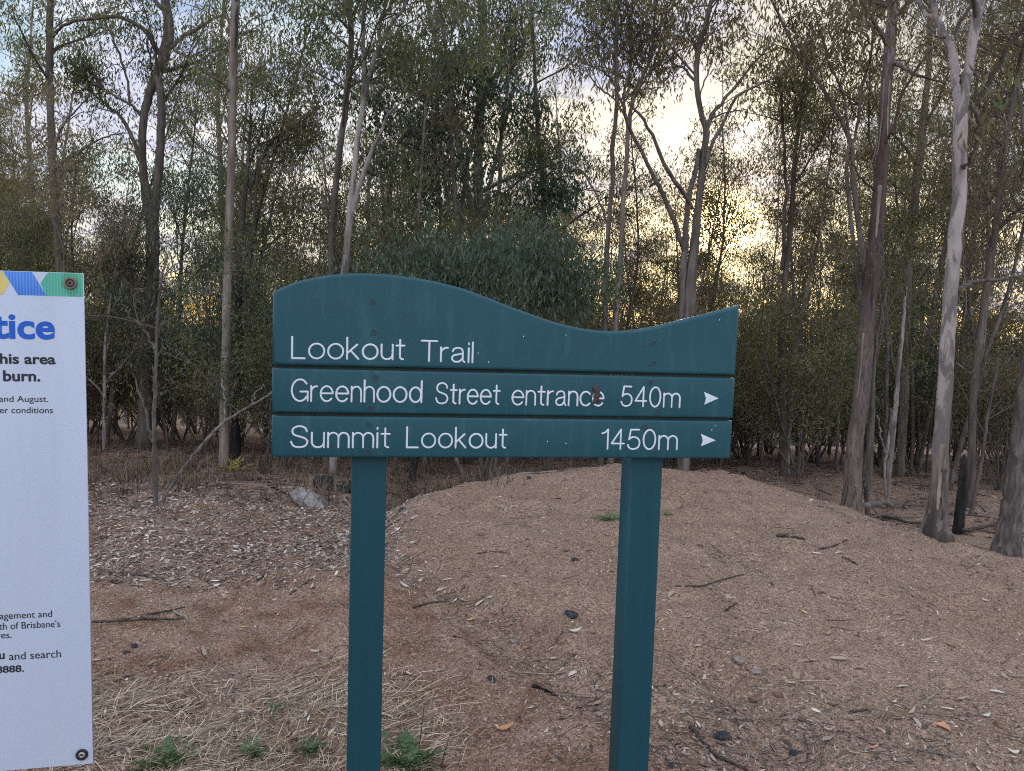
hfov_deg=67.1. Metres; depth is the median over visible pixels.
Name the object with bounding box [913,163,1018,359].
gum tree
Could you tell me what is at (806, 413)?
shrub
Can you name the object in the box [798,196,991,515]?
gum sapling
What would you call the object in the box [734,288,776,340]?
gum sapling
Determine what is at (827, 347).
gum sapling
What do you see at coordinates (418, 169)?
gum tree
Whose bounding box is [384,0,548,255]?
gum tree
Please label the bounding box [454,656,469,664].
stick
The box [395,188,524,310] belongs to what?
gum sapling
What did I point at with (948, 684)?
fallen leaf
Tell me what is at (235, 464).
green weed
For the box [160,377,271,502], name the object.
dead branch
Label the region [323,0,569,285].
gum tree
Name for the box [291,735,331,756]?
green weed
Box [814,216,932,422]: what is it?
gum sapling
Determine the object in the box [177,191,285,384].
gum sapling
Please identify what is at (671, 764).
stone
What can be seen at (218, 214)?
tree
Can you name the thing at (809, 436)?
shrub
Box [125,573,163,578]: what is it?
stick
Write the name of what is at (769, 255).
gum sapling
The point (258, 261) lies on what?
gum tree
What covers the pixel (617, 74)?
gum tree
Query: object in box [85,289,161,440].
shrub
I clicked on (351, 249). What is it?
gum sapling
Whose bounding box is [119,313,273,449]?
shrub
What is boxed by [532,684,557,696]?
stick
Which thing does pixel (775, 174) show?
tree
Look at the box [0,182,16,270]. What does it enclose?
gum sapling
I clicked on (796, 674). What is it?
stone
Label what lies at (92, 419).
shrub
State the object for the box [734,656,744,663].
stone
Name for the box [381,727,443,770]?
green weed
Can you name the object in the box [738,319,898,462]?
shrub
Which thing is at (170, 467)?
dry grass
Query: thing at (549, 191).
gum tree
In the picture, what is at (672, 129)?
sky
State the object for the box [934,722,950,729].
fallen leaf
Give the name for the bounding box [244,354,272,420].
shrub
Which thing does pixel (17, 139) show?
gum tree
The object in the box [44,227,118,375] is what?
gum sapling
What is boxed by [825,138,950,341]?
gum tree
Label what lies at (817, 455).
tree
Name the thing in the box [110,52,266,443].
gum sapling
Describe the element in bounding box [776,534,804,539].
stick
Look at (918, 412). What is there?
tree
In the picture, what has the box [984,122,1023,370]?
gum sapling
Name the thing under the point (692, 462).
shrub
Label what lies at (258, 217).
gum sapling
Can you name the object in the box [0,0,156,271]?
gum tree
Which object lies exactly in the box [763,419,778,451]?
shrub
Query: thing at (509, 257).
gum sapling
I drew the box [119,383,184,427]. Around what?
shrub
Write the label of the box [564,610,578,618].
stone
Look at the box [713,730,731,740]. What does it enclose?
stone
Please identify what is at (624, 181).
gum tree
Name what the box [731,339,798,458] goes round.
shrub
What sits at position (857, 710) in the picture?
stick
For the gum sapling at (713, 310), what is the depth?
17.19 m
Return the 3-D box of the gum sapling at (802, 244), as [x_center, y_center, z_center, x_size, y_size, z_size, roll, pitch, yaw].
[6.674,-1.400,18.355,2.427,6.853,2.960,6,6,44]
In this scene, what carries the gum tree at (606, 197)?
on the ground at (316, 608)
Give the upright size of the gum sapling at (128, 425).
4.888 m
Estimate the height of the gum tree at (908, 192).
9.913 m
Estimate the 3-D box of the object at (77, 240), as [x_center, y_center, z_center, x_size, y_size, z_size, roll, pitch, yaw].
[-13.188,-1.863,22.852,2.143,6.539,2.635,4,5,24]
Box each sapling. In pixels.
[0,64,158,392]
[0,93,156,368]
[0,169,77,271]
[0,172,94,303]
[0,180,91,272]
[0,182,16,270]
[0,189,91,356]
[0,189,117,386]
[2,171,69,268]
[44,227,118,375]
[46,151,168,451]
[62,39,215,445]
[85,209,221,450]
[85,223,285,506]
[85,277,175,401]
[88,218,145,428]
[98,295,141,433]
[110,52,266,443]
[120,141,273,410]
[122,298,171,428]
[123,264,188,390]
[159,277,201,432]
[160,0,360,457]
[168,259,219,428]
[173,232,261,436]
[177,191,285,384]
[185,163,312,379]
[186,282,255,430]
[193,64,340,446]
[243,255,295,362]
[250,214,305,381]
[259,181,361,337]
[298,242,358,280]
[309,221,383,275]
[335,94,446,273]
[346,121,444,274]
[392,210,452,274]
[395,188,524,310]
[452,203,541,309]
[472,209,564,316]
[521,156,615,322]
[559,165,680,330]
[583,266,625,320]
[609,244,678,327]
[612,269,668,330]
[627,177,726,323]
[628,141,765,361]
[651,161,761,359]
[672,241,766,460]
[698,299,746,364]
[728,224,810,457]
[734,240,808,455]
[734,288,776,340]
[739,185,859,457]
[742,84,937,472]
[762,258,816,452]
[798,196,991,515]
[802,301,851,445]
[808,238,917,464]
[810,258,1023,514]
[811,299,853,457]
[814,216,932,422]
[815,198,942,507]
[818,189,921,453]
[843,274,894,376]
[877,246,940,452]
[881,20,1023,479]
[886,136,1023,432]
[894,267,991,472]
[966,247,1023,452]
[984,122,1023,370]
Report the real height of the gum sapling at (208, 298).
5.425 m
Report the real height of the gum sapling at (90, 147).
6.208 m
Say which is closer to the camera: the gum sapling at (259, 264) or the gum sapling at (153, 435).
the gum sapling at (153, 435)
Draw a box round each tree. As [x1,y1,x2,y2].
[0,0,134,270]
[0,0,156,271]
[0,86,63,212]
[0,94,57,269]
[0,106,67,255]
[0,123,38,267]
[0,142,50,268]
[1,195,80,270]
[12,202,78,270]
[40,141,108,270]
[53,0,278,448]
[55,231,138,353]
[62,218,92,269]
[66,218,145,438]
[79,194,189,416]
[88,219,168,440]
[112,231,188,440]
[141,0,307,410]
[157,21,385,461]
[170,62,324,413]
[183,0,306,466]
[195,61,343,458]
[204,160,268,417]
[211,172,281,433]
[242,0,624,475]
[252,76,399,262]
[259,0,491,474]
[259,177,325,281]
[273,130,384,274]
[276,159,540,481]
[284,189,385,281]
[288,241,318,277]
[305,0,470,273]
[307,136,477,471]
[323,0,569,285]
[359,80,449,271]
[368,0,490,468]
[374,169,563,467]
[375,100,493,241]
[382,0,603,282]
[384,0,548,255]
[393,0,599,459]
[450,0,596,295]
[458,0,672,460]
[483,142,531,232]
[484,142,523,220]
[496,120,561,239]
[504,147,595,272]
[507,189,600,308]
[512,50,609,278]
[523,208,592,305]
[540,0,795,465]
[546,0,750,463]
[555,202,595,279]
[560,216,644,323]
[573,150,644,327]
[574,0,816,470]
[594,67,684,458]
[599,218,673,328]
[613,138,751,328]
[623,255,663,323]
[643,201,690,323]
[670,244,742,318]
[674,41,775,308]
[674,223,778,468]
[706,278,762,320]
[707,0,904,475]
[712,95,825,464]
[725,0,918,493]
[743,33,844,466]
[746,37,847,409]
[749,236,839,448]
[755,0,973,512]
[767,141,911,327]
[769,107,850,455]
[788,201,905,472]
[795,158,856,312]
[801,0,1023,507]
[811,0,1023,542]
[812,86,952,361]
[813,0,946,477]
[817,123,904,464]
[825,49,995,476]
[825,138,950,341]
[833,0,981,474]
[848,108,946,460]
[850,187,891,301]
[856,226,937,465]
[857,91,973,388]
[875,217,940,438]
[877,0,1023,460]
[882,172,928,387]
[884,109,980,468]
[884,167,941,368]
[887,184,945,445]
[892,0,1023,465]
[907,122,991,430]
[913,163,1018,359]
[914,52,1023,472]
[916,149,1023,367]
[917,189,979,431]
[939,6,1023,470]
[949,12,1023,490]
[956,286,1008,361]
[976,46,1023,557]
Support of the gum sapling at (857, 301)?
on the ground at (316, 608)
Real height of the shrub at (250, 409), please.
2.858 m
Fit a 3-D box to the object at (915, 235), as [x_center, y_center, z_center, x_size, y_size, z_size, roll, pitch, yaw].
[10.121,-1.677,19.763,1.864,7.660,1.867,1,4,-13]
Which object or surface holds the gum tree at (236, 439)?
on the ground at (316, 608)
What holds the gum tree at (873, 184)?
on the ground at (316, 608)
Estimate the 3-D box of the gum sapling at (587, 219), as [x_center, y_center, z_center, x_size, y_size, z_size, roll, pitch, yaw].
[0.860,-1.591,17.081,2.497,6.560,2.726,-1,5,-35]
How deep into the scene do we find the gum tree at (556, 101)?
23.30 m
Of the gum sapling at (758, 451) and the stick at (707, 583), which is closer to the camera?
the stick at (707, 583)
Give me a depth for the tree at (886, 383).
11.01 m
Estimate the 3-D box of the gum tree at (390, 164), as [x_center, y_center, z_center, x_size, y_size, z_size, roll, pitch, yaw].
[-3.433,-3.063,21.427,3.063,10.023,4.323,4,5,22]
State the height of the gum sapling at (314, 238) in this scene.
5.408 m
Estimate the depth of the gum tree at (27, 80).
20.82 m
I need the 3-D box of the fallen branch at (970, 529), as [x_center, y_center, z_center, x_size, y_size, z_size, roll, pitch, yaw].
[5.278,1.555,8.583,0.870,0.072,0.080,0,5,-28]
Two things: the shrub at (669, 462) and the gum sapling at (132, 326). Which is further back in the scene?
the gum sapling at (132, 326)
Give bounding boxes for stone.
[130,643,137,647]
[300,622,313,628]
[487,675,495,682]
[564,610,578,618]
[668,762,674,767]
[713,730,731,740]
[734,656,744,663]
[749,695,760,702]
[750,668,762,674]
[774,691,782,697]
[788,750,797,755]
[792,670,800,678]
[884,712,892,717]
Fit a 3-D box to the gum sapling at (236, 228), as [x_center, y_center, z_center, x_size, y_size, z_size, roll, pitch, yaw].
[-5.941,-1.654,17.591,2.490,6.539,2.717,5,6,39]
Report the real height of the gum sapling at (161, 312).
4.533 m
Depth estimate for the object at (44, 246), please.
17.71 m
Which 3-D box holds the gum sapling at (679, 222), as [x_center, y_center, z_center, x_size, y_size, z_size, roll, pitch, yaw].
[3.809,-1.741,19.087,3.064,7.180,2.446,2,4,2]
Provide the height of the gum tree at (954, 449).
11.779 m
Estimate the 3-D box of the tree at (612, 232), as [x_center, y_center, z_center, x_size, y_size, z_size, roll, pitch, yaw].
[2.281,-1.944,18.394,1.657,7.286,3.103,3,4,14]
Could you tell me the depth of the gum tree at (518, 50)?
12.64 m
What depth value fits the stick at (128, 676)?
3.25 m
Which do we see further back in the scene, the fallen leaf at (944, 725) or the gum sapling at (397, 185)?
the gum sapling at (397, 185)
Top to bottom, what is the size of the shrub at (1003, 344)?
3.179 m
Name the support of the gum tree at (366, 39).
on the ground at (316, 608)
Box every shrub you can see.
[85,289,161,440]
[85,297,218,441]
[86,334,138,433]
[87,393,126,431]
[107,353,212,440]
[118,392,157,422]
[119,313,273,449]
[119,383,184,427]
[127,369,193,432]
[138,323,202,433]
[151,210,388,467]
[169,355,269,438]
[198,360,269,436]
[232,311,269,414]
[238,258,321,414]
[242,388,272,438]
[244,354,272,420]
[442,255,635,470]
[505,284,645,458]
[550,276,765,463]
[579,306,638,458]
[637,295,754,465]
[658,280,824,462]
[667,458,677,466]
[697,253,904,478]
[729,340,818,464]
[730,353,830,455]
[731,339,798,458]
[732,357,773,446]
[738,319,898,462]
[756,419,802,453]
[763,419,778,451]
[771,388,835,461]
[797,316,935,465]
[801,349,923,467]
[808,328,964,463]
[820,338,960,463]
[895,387,955,462]
[896,302,1018,475]
[899,337,1019,490]
[916,299,1023,463]
[931,367,987,451]
[959,319,1021,382]
[960,319,1023,469]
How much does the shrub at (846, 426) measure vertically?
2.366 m
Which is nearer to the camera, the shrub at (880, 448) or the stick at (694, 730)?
the stick at (694, 730)
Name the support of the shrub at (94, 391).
on the ground at (316, 608)
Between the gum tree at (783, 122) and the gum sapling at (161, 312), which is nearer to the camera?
the gum tree at (783, 122)
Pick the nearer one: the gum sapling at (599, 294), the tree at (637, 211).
the tree at (637, 211)
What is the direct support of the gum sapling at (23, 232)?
on the ground at (316, 608)
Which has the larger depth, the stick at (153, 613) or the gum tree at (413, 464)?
the gum tree at (413, 464)
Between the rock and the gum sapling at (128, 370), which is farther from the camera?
the gum sapling at (128, 370)
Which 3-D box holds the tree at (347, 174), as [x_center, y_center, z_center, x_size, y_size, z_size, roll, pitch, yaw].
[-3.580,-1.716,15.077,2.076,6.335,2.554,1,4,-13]
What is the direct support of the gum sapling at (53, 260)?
on the ground at (316, 608)
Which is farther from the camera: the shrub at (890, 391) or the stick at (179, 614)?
the shrub at (890, 391)
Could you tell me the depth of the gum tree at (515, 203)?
11.26 m
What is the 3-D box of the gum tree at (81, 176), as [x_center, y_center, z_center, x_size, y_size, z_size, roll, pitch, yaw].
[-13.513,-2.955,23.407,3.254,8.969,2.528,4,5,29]
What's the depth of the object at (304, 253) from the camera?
17.57 m
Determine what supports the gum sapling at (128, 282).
on the ground at (316, 608)
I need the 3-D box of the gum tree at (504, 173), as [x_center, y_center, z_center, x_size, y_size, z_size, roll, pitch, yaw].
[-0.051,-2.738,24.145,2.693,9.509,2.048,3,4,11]
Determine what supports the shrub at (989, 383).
on the ground at (316, 608)
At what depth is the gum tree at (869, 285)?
8.57 m
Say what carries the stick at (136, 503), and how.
on the ground at (316, 608)
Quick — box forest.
[5,194,1023,451]
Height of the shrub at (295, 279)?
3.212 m
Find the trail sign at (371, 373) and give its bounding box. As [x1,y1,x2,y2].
[271,273,738,770]
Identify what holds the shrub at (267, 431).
on the ground at (316, 608)
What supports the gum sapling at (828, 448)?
on the ground at (316, 608)
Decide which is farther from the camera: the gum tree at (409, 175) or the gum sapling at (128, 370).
the gum sapling at (128, 370)
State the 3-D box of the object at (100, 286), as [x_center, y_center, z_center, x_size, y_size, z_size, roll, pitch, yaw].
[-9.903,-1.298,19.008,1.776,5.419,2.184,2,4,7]
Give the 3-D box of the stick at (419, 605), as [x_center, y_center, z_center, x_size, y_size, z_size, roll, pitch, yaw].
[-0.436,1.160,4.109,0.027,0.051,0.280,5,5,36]
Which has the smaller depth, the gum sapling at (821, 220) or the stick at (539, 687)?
the stick at (539, 687)
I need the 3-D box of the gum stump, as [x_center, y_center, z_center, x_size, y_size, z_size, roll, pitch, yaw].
[4.935,1.293,8.479,0.149,1.096,0.132,2,4,0]
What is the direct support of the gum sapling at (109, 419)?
on the ground at (316, 608)
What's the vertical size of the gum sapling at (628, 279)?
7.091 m
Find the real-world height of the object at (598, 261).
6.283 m
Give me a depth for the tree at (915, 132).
15.24 m
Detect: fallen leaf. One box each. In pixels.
[202,645,206,654]
[496,721,513,729]
[822,734,834,739]
[830,656,847,658]
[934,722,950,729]
[942,680,956,688]
[993,720,1007,729]
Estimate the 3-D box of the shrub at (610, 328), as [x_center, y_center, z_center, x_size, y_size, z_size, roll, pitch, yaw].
[2.259,-0.077,11.701,3.690,3.100,3.139,-1,5,-37]
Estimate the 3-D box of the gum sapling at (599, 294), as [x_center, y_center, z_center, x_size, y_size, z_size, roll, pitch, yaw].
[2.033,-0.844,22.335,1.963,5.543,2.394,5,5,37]
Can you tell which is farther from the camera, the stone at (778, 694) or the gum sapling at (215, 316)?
the gum sapling at (215, 316)
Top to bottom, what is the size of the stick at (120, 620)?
0.033 m
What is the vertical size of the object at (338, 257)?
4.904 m
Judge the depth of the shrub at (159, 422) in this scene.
21.39 m
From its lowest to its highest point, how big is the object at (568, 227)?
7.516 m
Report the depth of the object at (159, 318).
16.43 m
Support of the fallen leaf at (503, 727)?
on the ground at (316, 608)
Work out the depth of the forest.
39.28 m
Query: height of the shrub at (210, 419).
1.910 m
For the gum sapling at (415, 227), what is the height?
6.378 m
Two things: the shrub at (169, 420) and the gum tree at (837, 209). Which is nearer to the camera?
the shrub at (169, 420)
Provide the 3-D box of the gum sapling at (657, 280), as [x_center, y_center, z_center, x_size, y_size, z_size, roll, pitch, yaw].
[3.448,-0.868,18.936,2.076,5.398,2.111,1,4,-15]
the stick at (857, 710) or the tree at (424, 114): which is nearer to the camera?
the stick at (857, 710)
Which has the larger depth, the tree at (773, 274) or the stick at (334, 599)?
the tree at (773, 274)
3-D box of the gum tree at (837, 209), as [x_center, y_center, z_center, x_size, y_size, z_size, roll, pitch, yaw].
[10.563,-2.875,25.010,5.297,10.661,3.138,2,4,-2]
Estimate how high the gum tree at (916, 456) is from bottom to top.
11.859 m
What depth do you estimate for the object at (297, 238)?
19.11 m
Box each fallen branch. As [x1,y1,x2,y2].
[881,515,921,523]
[961,523,995,531]
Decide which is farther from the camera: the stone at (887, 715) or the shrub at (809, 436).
the shrub at (809, 436)
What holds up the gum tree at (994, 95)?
on the ground at (316, 608)
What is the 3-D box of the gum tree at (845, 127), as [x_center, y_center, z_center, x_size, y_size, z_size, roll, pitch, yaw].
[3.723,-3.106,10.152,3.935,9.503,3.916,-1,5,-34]
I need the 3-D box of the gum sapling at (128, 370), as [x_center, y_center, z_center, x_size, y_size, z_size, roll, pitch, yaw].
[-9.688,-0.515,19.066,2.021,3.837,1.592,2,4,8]
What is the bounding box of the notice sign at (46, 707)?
[0,271,93,770]
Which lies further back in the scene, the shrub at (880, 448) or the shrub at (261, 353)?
the shrub at (880, 448)
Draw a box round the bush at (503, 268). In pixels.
[309,201,641,481]
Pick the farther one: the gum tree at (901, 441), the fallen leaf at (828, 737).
the gum tree at (901, 441)
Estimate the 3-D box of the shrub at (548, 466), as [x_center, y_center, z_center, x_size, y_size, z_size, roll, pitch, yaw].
[0.219,-0.236,10.969,2.700,3.273,3.322,4,5,26]
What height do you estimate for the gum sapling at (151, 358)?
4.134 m
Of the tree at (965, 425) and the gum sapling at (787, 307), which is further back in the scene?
the gum sapling at (787, 307)
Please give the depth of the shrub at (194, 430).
21.80 m
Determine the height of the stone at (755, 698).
0.031 m
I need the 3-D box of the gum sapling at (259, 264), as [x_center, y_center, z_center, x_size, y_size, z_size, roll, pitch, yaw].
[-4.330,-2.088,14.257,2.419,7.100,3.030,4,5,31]
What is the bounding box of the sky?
[0,0,1023,350]
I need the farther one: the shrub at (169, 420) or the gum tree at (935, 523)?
the shrub at (169, 420)
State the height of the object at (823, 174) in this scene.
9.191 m
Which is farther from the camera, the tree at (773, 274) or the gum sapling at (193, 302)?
the gum sapling at (193, 302)
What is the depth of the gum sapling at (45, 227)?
13.76 m
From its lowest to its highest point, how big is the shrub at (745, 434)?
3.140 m
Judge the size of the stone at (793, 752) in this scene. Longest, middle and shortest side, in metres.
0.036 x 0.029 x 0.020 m
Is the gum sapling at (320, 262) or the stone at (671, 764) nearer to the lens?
the stone at (671, 764)
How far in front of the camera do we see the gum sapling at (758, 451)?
19.37 m
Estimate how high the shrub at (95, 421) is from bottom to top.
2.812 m
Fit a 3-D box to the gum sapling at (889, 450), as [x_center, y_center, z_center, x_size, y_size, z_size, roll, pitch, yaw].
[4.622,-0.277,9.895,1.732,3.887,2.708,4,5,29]
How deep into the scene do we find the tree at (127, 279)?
12.93 m
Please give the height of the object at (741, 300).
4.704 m
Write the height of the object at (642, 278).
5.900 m
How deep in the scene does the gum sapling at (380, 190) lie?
14.30 m
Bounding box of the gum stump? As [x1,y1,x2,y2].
[952,454,966,534]
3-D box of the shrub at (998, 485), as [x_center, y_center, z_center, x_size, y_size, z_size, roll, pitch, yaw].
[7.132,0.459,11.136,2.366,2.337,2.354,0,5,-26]
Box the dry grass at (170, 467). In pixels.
[87,429,1003,514]
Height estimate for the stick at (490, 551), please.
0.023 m
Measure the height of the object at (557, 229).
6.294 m
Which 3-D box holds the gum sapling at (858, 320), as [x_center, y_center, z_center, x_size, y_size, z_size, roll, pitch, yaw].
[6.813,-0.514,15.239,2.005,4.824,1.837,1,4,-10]
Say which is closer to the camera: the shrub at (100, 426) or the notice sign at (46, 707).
the notice sign at (46, 707)
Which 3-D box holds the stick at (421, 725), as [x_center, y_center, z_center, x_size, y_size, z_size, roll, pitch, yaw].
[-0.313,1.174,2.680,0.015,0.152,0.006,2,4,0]
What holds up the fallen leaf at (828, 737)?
on the ground at (316, 608)
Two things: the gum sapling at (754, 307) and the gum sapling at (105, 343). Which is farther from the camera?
the gum sapling at (754, 307)
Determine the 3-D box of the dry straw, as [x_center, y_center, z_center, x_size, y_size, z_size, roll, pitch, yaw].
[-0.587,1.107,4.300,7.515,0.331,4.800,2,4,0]
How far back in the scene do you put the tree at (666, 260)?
16.96 m
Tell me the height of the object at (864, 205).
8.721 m
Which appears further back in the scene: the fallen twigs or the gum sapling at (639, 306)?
the gum sapling at (639, 306)
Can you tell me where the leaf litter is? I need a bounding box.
[9,438,1023,770]
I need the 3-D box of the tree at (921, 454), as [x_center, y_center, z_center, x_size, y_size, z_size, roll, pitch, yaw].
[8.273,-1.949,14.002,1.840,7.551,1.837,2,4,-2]
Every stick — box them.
[92,617,183,622]
[94,668,150,694]
[115,606,184,621]
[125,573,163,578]
[134,479,137,506]
[173,610,199,623]
[289,578,312,594]
[333,598,348,608]
[413,601,447,607]
[419,706,423,743]
[441,734,450,767]
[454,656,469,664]
[476,551,505,553]
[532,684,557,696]
[676,574,743,586]
[689,725,747,770]
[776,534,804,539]
[819,539,847,549]
[850,708,873,712]
[920,686,945,703]
[926,748,960,760]
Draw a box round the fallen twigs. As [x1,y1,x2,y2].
[87,443,1023,770]
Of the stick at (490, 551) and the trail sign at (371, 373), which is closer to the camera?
the trail sign at (371, 373)
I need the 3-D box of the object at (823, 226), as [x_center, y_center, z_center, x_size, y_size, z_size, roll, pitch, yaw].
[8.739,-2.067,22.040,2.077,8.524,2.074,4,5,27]
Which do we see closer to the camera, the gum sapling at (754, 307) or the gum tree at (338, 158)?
the gum tree at (338, 158)
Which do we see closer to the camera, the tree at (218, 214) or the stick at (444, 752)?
the stick at (444, 752)
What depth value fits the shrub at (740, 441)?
19.66 m
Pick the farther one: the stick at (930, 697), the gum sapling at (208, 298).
the gum sapling at (208, 298)
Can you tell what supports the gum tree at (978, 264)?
on the ground at (316, 608)
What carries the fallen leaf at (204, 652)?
on the ground at (316, 608)
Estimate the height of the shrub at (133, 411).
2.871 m
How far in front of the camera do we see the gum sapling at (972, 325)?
12.42 m
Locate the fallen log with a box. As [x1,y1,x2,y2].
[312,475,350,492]
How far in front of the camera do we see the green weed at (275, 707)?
2.89 m
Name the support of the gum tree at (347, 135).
on the ground at (316, 608)
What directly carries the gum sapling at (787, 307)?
on the ground at (316, 608)
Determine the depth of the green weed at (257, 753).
2.63 m
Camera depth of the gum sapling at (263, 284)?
20.70 m
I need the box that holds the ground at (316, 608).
[8,326,1023,770]
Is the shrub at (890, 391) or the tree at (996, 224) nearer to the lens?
the tree at (996, 224)
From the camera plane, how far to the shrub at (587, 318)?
13.69 m
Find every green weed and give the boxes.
[125,732,206,770]
[214,457,256,471]
[228,733,274,761]
[268,700,293,717]
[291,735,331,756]
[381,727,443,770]
[589,512,619,520]
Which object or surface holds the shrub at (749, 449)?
on the ground at (316, 608)
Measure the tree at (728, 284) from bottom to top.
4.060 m
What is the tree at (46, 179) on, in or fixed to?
on the ground at (316, 608)
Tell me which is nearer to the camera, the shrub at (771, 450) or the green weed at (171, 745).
the green weed at (171, 745)
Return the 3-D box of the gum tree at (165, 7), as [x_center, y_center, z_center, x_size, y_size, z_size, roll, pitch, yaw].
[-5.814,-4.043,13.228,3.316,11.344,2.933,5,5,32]
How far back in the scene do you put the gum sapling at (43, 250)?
13.39 m
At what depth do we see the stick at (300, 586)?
4.32 m
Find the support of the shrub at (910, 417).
on the ground at (316, 608)
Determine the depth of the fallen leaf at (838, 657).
3.48 m
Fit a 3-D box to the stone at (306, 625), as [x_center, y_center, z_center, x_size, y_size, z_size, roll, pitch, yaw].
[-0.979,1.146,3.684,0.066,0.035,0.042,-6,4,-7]
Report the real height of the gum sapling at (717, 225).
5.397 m
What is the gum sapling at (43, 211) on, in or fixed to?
on the ground at (316, 608)
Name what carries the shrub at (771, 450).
on the ground at (316, 608)
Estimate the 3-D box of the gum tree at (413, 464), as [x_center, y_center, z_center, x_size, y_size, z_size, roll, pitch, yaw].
[-1.339,-0.655,10.405,3.584,4.462,2.264,2,4,0]
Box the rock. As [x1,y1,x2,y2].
[289,487,329,507]
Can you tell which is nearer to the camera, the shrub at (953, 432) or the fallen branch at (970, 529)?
the fallen branch at (970, 529)
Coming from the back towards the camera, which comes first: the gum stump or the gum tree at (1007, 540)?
the gum stump
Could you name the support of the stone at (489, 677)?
on the ground at (316, 608)
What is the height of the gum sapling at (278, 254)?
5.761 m
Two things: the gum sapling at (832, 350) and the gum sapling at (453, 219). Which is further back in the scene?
the gum sapling at (832, 350)
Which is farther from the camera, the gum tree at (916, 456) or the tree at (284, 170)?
the gum tree at (916, 456)
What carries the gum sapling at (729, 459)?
on the ground at (316, 608)
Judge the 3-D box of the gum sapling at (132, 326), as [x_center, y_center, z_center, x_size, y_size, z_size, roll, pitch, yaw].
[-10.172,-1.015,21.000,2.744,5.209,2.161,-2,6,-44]
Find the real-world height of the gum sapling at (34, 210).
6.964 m
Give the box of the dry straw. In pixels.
[7,496,1016,770]
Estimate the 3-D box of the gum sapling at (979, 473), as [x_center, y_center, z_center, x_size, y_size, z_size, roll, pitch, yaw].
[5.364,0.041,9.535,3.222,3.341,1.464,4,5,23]
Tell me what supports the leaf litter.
on the ground at (316, 608)
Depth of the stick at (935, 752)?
2.75 m
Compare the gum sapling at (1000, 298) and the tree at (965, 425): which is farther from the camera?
the gum sapling at (1000, 298)
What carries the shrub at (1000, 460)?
on the ground at (316, 608)
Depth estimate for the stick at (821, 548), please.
4.91 m
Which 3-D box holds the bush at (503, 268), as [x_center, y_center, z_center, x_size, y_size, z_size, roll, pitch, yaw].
[-0.480,-0.295,8.934,4.040,3.671,2.962,2,4,0]
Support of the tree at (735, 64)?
on the ground at (316, 608)
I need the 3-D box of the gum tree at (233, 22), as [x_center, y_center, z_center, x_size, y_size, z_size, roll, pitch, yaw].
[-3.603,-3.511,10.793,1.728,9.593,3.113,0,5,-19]
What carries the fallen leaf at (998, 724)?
on the ground at (316, 608)
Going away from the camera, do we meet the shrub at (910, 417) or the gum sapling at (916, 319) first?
the shrub at (910, 417)
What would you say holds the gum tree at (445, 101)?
on the ground at (316, 608)
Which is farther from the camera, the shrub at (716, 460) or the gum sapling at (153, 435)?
the shrub at (716, 460)
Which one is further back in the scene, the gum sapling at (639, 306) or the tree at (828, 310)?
the gum sapling at (639, 306)
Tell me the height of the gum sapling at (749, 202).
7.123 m
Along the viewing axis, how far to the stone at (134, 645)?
3.51 m
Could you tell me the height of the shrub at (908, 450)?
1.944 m
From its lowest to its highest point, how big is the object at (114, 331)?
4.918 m
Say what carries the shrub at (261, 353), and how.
on the ground at (316, 608)
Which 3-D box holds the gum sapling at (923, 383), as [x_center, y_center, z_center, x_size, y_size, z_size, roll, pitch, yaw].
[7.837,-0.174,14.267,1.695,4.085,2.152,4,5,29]

